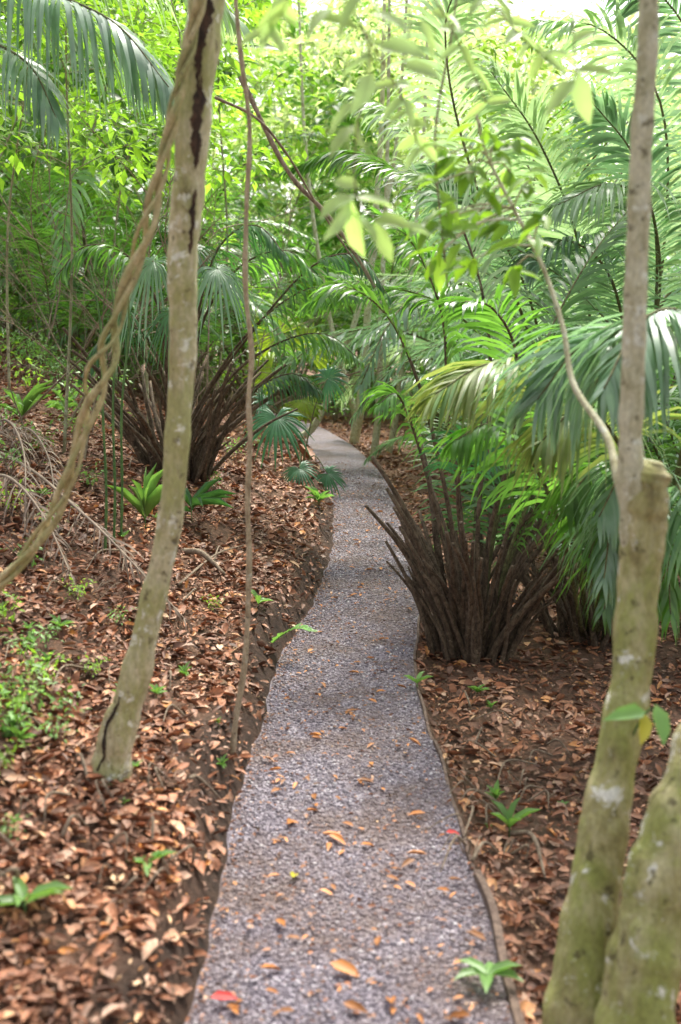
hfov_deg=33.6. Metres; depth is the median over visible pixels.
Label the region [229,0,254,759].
liana
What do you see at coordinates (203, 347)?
bare sapling
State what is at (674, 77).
understorey tree
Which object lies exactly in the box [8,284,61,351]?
bare sapling
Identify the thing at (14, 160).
understorey tree
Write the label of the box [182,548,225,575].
fallen stick
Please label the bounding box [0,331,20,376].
weed
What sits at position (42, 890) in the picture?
seedling
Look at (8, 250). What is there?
bare sapling
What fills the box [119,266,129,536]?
green stem
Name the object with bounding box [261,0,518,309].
understorey tree
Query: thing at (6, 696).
seedling
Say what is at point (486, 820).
fallen stick
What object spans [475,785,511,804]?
fallen stick
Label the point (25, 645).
weed
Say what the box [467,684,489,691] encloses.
seedling
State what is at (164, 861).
fallen stick
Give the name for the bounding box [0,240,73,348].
bare sapling
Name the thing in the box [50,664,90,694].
fallen stick
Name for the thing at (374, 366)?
bare sapling
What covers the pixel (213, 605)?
weed
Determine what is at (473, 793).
fallen stick
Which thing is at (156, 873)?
fallen stick
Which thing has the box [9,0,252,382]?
understorey tree
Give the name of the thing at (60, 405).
seedling
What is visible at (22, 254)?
bare sapling
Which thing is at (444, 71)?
liana
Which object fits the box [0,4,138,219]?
understorey tree
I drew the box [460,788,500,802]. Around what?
fallen stick
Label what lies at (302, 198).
understorey tree
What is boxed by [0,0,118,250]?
understorey tree
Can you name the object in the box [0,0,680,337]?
sky
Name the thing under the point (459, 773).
fallen stick
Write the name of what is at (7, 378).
bare sapling
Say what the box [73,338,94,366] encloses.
weed
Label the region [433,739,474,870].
edging board
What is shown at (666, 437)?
clump palm
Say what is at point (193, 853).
fallen stick
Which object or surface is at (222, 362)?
shrub
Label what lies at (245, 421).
bare sapling
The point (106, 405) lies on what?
bare sapling
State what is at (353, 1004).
fallen leaf
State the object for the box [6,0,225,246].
understorey tree
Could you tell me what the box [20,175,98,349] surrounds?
bare sapling
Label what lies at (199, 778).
fallen stick
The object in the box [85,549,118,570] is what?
fallen stick
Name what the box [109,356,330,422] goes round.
bare sapling
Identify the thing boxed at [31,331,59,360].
weed
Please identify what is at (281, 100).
understorey tree
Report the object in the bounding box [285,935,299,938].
fallen leaf
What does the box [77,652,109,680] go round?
weed
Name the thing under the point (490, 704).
seedling
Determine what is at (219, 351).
shrub
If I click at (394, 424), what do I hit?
slim tree
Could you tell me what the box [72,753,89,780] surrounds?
fallen stick
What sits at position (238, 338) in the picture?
clump palm
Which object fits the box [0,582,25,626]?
weed
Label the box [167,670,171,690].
fallen stick
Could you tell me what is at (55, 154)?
clump palm
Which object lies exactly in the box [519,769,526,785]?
fallen stick
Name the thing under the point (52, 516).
weed
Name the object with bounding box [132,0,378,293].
understorey tree
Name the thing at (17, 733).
seedling
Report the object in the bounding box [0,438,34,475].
weed
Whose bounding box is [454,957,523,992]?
seedling
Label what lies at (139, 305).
bare sapling
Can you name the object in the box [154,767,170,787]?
fallen stick
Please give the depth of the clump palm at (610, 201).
7.13 m
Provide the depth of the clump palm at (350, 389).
14.01 m
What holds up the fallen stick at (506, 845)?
on the ground
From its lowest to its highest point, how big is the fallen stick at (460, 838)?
0.057 m
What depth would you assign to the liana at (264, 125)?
5.56 m
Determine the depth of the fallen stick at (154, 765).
3.47 m
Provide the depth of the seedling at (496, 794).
4.16 m
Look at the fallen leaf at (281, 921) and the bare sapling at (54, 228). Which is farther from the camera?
the bare sapling at (54, 228)
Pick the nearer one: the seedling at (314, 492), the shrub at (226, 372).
the seedling at (314, 492)
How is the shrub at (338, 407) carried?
on the ground
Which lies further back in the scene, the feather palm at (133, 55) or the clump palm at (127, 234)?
the clump palm at (127, 234)
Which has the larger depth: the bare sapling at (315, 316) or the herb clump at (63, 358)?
the bare sapling at (315, 316)
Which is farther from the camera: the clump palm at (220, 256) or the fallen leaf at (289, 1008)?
the clump palm at (220, 256)
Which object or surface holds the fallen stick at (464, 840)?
on the gravel path
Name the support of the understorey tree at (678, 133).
on the ground
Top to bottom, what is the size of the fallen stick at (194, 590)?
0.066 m
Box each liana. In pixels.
[214,96,358,266]
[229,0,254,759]
[238,76,375,289]
[434,0,456,286]
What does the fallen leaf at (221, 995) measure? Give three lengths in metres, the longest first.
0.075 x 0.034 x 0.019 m
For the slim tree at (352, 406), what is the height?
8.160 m
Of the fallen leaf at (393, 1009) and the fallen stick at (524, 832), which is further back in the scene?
the fallen stick at (524, 832)
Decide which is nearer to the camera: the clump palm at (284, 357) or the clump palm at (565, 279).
the clump palm at (565, 279)
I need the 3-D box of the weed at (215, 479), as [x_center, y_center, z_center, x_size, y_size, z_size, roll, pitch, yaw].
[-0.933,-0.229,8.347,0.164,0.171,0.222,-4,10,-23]
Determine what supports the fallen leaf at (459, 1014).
on the gravel
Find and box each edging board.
[413,615,420,661]
[414,662,432,739]
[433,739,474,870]
[473,869,524,1023]
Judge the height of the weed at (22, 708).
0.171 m
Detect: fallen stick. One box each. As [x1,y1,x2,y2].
[0,540,15,553]
[0,636,19,641]
[0,752,14,766]
[0,832,19,854]
[0,866,20,877]
[4,638,32,660]
[13,716,40,736]
[19,796,37,814]
[40,657,74,675]
[44,791,71,820]
[45,580,66,594]
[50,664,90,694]
[54,569,69,579]
[60,813,88,837]
[66,521,85,536]
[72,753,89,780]
[83,475,113,484]
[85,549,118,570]
[95,780,106,810]
[97,863,118,891]
[101,779,116,802]
[107,832,127,860]
[118,876,137,894]
[138,867,170,897]
[145,816,153,842]
[148,762,162,786]
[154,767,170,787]
[161,704,184,726]
[161,854,173,871]
[163,844,195,867]
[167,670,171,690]
[178,544,244,585]
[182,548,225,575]
[182,588,196,601]
[187,774,220,798]
[213,545,222,560]
[424,813,466,830]
[439,833,464,853]
[440,835,466,872]
[446,839,471,853]
[448,780,466,795]
[455,769,491,786]
[458,772,477,789]
[460,690,471,706]
[460,740,496,756]
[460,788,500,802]
[462,790,500,813]
[463,805,473,836]
[471,841,498,861]
[472,710,515,726]
[473,836,482,852]
[474,727,481,744]
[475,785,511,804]
[477,799,500,820]
[485,803,500,825]
[498,759,536,779]
[501,838,526,859]
[501,839,513,852]
[510,830,545,878]
[510,844,529,860]
[518,785,541,802]
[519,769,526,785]
[526,790,548,809]
[528,749,552,764]
[547,739,571,755]
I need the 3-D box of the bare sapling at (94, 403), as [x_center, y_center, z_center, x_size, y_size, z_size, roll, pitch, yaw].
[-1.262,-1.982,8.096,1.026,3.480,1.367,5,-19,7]
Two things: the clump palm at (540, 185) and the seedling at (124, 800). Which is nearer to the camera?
the seedling at (124, 800)
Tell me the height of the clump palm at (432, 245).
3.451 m
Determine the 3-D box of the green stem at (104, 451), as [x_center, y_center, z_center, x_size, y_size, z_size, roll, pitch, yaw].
[-1.229,-0.492,5.745,0.059,1.490,0.017,0,9,0]
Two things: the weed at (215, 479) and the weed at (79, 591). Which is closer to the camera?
the weed at (79, 591)
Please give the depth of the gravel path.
3.62 m
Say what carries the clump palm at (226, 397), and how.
on the ground
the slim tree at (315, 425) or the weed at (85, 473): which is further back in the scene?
the slim tree at (315, 425)
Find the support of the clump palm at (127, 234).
on the ground
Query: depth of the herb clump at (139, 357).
16.42 m
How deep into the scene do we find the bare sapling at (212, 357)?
13.85 m
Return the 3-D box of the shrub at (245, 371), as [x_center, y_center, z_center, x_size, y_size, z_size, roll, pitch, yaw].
[-1.772,-2.734,19.116,2.489,2.044,2.110,4,10,24]
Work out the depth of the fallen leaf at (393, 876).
3.37 m
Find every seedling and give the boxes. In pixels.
[0,381,52,420]
[0,688,12,697]
[0,714,32,726]
[0,877,73,915]
[2,731,14,738]
[7,726,35,743]
[7,813,21,823]
[23,621,34,627]
[24,631,39,645]
[27,660,47,668]
[34,488,52,494]
[40,650,54,662]
[44,385,82,409]
[49,614,72,628]
[107,463,162,528]
[117,797,128,804]
[125,849,176,876]
[132,760,142,769]
[149,683,165,698]
[177,661,191,676]
[184,478,235,520]
[216,754,228,768]
[251,589,272,607]
[305,486,333,506]
[403,671,433,686]
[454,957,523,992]
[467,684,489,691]
[484,780,504,805]
[486,700,496,707]
[491,797,540,837]
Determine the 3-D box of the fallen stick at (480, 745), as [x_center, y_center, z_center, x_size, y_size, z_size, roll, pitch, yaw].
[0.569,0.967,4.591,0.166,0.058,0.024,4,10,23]
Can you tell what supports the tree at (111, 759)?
on the ground
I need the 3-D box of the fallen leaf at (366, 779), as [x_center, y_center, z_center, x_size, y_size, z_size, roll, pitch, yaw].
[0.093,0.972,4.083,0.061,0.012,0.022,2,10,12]
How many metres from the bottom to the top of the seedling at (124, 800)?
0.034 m
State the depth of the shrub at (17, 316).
16.83 m
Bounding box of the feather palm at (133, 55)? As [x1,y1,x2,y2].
[0,0,253,158]
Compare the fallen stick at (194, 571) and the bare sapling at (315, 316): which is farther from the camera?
the bare sapling at (315, 316)
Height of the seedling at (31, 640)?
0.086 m
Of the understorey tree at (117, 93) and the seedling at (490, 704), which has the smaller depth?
the seedling at (490, 704)
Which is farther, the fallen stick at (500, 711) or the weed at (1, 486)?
the weed at (1, 486)
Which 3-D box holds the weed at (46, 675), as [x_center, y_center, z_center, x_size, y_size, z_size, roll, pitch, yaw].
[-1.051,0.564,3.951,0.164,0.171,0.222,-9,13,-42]
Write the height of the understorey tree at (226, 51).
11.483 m
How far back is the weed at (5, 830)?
3.00 m
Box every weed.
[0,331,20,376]
[0,395,37,434]
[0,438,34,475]
[0,478,34,515]
[0,543,42,571]
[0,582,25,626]
[0,624,51,661]
[0,648,45,697]
[0,685,41,726]
[0,686,37,742]
[0,739,31,776]
[0,813,32,840]
[2,355,48,393]
[2,664,55,710]
[18,643,70,688]
[20,419,65,451]
[28,619,74,647]
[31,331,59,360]
[36,503,78,527]
[37,678,84,715]
[38,706,90,747]
[44,407,89,435]
[50,356,82,390]
[61,574,94,601]
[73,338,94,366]
[76,461,107,489]
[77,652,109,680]
[107,605,136,628]
[200,594,224,612]
[207,471,223,489]
[222,437,244,459]
[246,432,267,448]
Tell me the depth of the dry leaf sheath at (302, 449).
11.60 m
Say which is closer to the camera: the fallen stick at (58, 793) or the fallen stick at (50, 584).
the fallen stick at (58, 793)
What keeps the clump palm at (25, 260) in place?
on the ground
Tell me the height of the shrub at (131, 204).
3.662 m
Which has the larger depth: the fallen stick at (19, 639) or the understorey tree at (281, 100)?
the understorey tree at (281, 100)
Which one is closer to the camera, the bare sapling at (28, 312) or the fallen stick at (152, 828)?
the fallen stick at (152, 828)
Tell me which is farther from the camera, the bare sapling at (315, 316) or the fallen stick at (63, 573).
the bare sapling at (315, 316)
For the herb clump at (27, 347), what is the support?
on the ground
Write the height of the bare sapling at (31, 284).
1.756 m
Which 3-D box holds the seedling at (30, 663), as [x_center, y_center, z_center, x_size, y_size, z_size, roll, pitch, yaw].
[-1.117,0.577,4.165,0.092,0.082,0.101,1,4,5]
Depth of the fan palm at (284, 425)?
10.52 m
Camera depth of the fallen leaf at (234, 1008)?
2.71 m
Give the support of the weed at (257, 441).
on the ground
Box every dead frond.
[0,410,49,542]
[0,425,71,529]
[0,451,192,636]
[0,474,84,601]
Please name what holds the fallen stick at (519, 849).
on the ground
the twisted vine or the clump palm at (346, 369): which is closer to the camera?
the twisted vine
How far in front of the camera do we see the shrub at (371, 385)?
21.36 m
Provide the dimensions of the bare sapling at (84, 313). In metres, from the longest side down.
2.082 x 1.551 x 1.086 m
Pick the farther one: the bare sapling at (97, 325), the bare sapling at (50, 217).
the bare sapling at (50, 217)
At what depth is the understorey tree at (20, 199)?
24.11 m
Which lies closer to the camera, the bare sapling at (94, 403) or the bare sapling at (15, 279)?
the bare sapling at (94, 403)
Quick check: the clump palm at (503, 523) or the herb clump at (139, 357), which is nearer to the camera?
the clump palm at (503, 523)
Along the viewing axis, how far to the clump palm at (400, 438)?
12.41 m
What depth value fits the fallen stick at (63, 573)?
5.21 m
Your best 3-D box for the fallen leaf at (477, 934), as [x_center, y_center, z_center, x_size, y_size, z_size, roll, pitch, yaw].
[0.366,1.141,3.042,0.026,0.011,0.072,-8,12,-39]
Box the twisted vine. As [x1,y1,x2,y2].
[0,0,206,593]
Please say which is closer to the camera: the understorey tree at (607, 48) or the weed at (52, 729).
the weed at (52, 729)
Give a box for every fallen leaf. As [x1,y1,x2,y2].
[210,990,237,999]
[227,1003,239,1006]
[231,1005,238,1014]
[261,964,280,969]
[266,987,278,993]
[275,918,284,925]
[280,1006,293,1010]
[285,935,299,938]
[320,888,333,896]
[323,830,342,836]
[326,842,331,850]
[329,834,345,844]
[330,959,359,976]
[343,999,367,1012]
[359,777,373,782]
[361,842,373,845]
[374,937,380,944]
[386,874,398,880]
[386,995,395,1002]
[390,1006,395,1014]
[401,858,413,867]
[405,881,415,886]
[407,850,425,853]
[409,738,420,745]
[409,810,424,814]
[417,1013,423,1023]
[436,887,448,890]
[447,829,459,834]
[449,1010,470,1017]
[465,930,485,939]
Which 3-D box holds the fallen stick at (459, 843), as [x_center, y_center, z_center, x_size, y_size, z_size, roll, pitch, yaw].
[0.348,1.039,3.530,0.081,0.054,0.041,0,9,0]
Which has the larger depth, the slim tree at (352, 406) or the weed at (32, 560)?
the slim tree at (352, 406)
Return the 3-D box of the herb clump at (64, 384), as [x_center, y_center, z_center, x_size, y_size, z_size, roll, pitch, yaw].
[-2.004,-0.915,9.163,0.702,0.655,0.743,-3,10,-19]
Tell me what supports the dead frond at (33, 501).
on the ground
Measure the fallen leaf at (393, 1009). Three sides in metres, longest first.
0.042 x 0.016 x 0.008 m
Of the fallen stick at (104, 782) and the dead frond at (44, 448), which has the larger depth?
the dead frond at (44, 448)
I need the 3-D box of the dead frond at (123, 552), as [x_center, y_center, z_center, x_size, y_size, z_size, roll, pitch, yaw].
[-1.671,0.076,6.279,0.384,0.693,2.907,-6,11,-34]
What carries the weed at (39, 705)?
on the ground
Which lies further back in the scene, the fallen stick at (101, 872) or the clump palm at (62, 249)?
the clump palm at (62, 249)
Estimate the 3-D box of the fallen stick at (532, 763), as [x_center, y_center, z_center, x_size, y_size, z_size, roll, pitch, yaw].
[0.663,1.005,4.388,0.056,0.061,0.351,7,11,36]
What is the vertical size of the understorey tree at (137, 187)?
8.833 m
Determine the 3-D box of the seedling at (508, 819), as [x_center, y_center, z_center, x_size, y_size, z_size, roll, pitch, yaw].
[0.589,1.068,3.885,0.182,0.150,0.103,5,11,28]
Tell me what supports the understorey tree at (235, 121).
on the ground
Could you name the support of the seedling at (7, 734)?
on the ground
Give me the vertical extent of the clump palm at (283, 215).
6.621 m
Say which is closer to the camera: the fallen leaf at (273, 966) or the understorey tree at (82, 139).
the fallen leaf at (273, 966)
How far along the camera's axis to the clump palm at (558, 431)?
4.48 m
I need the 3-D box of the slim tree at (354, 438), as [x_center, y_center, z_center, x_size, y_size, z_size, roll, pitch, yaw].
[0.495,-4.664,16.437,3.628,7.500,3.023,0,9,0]
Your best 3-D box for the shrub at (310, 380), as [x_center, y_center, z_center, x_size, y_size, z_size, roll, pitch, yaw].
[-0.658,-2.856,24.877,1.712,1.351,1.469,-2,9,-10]
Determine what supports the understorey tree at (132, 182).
on the ground
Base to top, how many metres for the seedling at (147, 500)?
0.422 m
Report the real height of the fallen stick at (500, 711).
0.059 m
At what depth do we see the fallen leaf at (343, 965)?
2.88 m
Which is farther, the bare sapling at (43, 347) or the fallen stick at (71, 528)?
the bare sapling at (43, 347)
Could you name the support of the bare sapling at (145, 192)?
on the ground
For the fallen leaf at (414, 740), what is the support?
on the gravel path
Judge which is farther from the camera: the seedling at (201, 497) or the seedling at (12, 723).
the seedling at (201, 497)
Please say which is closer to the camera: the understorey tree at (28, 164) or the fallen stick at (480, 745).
the fallen stick at (480, 745)
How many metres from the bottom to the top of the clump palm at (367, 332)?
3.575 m
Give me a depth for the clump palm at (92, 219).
13.07 m
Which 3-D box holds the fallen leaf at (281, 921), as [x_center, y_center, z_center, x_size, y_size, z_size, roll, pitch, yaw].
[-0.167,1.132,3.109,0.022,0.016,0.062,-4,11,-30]
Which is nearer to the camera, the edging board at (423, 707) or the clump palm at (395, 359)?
the edging board at (423, 707)
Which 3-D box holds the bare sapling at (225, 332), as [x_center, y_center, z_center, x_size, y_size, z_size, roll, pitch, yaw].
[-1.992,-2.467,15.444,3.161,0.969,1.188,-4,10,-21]
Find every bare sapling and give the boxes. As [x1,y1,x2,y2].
[0,72,164,374]
[0,189,127,392]
[0,213,111,411]
[0,229,16,272]
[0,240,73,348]
[0,247,35,309]
[0,258,81,458]
[0,258,82,388]
[1,146,100,298]
[1,207,65,377]
[3,198,43,340]
[4,157,160,421]
[5,238,64,354]
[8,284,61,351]
[16,169,309,423]
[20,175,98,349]
[22,78,113,377]
[33,9,226,437]
[53,153,282,384]
[66,234,164,416]
[67,106,317,427]
[75,224,141,385]
[75,232,151,390]
[79,176,238,420]
[83,1,243,459]
[105,298,300,356]
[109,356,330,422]
[118,298,237,373]
[136,242,230,414]
[155,323,236,403]
[160,233,291,385]
[198,195,471,395]
[205,257,279,362]
[230,152,271,269]
[231,292,431,430]
[237,123,330,411]
[253,233,412,414]
[321,304,404,459]
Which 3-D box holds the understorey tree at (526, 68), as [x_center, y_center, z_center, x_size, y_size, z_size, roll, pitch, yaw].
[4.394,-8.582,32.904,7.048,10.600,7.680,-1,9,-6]
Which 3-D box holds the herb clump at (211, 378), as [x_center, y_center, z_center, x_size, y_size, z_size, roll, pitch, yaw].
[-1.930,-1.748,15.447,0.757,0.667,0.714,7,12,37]
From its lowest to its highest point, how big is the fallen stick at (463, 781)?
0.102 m
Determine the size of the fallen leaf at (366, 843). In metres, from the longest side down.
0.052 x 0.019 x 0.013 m
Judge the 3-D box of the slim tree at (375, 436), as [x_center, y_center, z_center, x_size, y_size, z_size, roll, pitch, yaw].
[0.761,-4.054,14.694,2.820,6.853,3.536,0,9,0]
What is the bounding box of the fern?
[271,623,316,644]
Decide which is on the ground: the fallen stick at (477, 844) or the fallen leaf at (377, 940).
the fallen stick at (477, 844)
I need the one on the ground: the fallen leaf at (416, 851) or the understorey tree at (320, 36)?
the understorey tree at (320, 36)
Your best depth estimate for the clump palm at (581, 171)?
12.31 m
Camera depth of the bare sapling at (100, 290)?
10.77 m
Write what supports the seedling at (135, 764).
on the ground
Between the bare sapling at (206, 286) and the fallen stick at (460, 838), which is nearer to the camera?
the fallen stick at (460, 838)
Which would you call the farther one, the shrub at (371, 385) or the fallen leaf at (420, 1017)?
the shrub at (371, 385)
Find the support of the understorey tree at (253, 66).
on the ground
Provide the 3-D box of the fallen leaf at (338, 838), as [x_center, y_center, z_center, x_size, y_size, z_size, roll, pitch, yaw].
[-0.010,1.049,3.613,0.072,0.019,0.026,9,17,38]
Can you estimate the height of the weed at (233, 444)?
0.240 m
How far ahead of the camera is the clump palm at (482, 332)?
11.96 m
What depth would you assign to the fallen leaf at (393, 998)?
2.75 m
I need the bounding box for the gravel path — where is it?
[184,413,513,1023]
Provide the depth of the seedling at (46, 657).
4.33 m
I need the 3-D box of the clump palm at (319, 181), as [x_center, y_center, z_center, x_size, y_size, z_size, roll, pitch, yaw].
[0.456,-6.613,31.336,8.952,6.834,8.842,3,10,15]
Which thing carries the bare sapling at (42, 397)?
on the ground
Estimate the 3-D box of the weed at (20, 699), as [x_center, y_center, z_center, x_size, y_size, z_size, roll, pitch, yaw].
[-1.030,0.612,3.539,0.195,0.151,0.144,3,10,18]
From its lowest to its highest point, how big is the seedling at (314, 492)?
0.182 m
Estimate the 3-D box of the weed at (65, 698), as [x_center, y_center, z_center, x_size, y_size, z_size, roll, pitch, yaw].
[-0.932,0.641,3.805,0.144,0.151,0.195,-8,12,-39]
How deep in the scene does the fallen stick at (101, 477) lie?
7.29 m
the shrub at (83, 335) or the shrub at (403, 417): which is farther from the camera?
the shrub at (403, 417)
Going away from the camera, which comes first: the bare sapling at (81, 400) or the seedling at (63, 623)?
the seedling at (63, 623)
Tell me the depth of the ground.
4.69 m
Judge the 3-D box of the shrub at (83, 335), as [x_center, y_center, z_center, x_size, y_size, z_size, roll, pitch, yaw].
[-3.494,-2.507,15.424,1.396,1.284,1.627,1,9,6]
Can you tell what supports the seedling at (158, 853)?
on the ground
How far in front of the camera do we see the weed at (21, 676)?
3.70 m
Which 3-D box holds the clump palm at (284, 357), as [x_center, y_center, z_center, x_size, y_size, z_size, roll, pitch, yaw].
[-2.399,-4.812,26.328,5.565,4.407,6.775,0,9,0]
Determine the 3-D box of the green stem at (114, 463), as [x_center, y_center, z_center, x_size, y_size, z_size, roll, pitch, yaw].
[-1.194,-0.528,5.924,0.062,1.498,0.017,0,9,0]
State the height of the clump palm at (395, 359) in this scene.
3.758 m
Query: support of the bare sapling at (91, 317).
on the ground
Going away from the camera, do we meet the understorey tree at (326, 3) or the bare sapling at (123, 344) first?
the bare sapling at (123, 344)
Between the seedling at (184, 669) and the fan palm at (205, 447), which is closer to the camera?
the seedling at (184, 669)
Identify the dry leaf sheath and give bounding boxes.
[247,431,266,446]
[296,443,314,459]
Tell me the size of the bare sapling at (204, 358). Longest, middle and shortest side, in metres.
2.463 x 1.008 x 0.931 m
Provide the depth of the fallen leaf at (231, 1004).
2.73 m
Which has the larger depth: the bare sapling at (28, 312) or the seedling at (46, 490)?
the bare sapling at (28, 312)
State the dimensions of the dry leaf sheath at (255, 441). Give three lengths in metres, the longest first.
0.360 x 0.151 x 0.111 m
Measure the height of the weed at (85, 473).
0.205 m
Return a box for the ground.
[0,335,680,1023]
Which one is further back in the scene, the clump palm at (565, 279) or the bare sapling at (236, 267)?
the bare sapling at (236, 267)
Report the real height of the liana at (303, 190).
1.069 m
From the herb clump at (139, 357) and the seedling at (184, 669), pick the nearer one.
the seedling at (184, 669)
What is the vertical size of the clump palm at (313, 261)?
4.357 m
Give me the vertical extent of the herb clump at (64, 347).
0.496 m
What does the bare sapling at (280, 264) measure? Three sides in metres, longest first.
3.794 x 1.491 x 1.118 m
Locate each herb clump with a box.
[2,328,53,377]
[26,341,86,393]
[40,331,79,359]
[49,364,134,435]
[50,347,79,370]
[109,356,151,390]
[119,346,152,373]
[199,365,231,390]
[406,443,434,471]
[412,422,434,441]
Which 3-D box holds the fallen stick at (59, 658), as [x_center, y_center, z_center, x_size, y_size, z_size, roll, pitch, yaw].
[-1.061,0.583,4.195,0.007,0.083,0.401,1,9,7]
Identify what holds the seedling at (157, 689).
on the ground
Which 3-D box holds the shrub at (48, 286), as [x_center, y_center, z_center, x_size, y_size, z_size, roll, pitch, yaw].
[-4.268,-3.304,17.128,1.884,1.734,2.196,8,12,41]
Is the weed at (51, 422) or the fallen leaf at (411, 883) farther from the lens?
the weed at (51, 422)
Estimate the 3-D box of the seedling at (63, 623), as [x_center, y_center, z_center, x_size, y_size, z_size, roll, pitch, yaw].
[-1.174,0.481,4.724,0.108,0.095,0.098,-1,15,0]
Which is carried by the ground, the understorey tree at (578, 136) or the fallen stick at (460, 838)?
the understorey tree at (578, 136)
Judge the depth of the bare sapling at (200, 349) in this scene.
11.76 m
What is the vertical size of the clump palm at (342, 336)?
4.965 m
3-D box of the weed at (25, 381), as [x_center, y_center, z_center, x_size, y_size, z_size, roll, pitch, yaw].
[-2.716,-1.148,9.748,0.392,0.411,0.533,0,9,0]
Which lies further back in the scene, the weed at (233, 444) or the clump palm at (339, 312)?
the clump palm at (339, 312)
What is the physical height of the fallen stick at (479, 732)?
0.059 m
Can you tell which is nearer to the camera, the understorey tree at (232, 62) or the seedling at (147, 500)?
the seedling at (147, 500)
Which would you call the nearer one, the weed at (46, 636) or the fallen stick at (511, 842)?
the fallen stick at (511, 842)
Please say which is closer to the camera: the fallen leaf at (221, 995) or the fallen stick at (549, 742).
the fallen leaf at (221, 995)
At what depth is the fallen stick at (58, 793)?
3.16 m
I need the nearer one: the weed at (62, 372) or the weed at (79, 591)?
the weed at (79, 591)
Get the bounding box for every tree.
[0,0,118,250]
[0,0,153,345]
[0,0,162,399]
[0,0,238,261]
[0,0,240,455]
[0,0,279,356]
[0,2,213,334]
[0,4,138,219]
[0,27,134,180]
[0,31,143,208]
[0,44,83,328]
[3,0,294,297]
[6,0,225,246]
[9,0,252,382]
[18,0,268,262]
[25,32,288,368]
[30,0,299,423]
[75,0,354,405]
[75,5,278,215]
[90,0,224,785]
[108,0,324,260]
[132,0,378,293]
[163,6,433,261]
[204,0,412,402]
[213,0,422,333]
[216,0,448,309]
[223,0,406,419]
[240,0,680,1023]
[252,1,542,332]
[257,0,502,444]
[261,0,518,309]
[267,37,451,354]
[289,0,503,457]
[299,0,566,437]
[315,0,559,453]
[350,1,628,293]
[362,18,557,289]
[393,7,605,260]
[404,47,615,260]
[414,5,629,490]
[510,69,679,273]
[511,122,658,214]
[526,8,680,253]
[536,85,680,254]
[589,72,680,250]
[590,2,680,231]
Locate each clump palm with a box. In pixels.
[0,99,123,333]
[0,164,317,362]
[0,214,221,371]
[2,122,420,371]
[2,145,84,337]
[3,166,290,379]
[9,125,310,366]
[33,186,219,397]
[34,174,274,401]
[44,206,248,404]
[79,174,427,395]
[104,217,290,414]
[110,325,240,400]
[127,195,352,393]
[210,122,413,382]
[241,229,432,405]
[249,192,429,414]
[262,119,680,407]
[278,0,680,576]
[298,154,680,666]
[300,261,468,377]
[313,116,680,414]
[317,220,680,481]
[343,211,476,393]
[350,249,674,382]
[352,119,680,367]
[362,281,653,495]
[371,222,680,565]
[372,128,678,374]
[393,305,438,417]
[399,307,680,651]
[403,86,630,438]
[403,236,680,627]
[429,248,486,428]
[447,85,679,466]
[459,261,591,497]
[477,219,680,530]
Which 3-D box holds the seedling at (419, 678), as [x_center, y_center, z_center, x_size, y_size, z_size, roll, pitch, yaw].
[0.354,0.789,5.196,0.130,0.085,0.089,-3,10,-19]
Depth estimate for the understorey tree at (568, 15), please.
36.35 m
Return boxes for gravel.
[190,469,511,1023]
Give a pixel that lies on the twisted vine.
(126, 286)
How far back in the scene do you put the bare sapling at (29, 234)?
9.86 m
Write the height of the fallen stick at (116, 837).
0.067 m
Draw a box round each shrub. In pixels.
[0,117,172,338]
[0,237,115,333]
[0,242,137,343]
[0,294,34,331]
[1,282,46,336]
[2,276,96,347]
[42,268,118,332]
[42,286,109,358]
[132,311,248,381]
[134,318,234,365]
[200,343,254,387]
[208,359,246,384]
[214,291,312,400]
[239,263,374,401]
[278,352,334,406]
[297,362,370,419]
[329,384,371,423]
[334,359,406,415]
[347,316,430,420]
[374,367,427,428]
[390,348,453,428]
[395,335,484,394]
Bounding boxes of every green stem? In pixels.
[88,266,107,552]
[107,266,115,545]
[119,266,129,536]
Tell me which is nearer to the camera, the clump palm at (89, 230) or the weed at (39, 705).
the weed at (39, 705)
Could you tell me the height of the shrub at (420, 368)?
1.944 m
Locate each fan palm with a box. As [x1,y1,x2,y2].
[51,225,392,482]
[240,364,350,496]
[243,313,337,424]
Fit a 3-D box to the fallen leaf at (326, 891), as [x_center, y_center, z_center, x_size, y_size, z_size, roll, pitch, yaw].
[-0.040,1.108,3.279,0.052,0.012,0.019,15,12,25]
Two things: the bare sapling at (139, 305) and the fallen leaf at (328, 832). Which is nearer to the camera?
the fallen leaf at (328, 832)
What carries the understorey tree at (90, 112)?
on the ground
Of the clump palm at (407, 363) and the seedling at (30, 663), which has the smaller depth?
the seedling at (30, 663)
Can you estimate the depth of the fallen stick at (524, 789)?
4.16 m
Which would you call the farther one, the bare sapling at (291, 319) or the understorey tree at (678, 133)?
the understorey tree at (678, 133)
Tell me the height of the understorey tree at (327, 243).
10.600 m
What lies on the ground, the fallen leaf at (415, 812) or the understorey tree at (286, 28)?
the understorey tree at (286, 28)

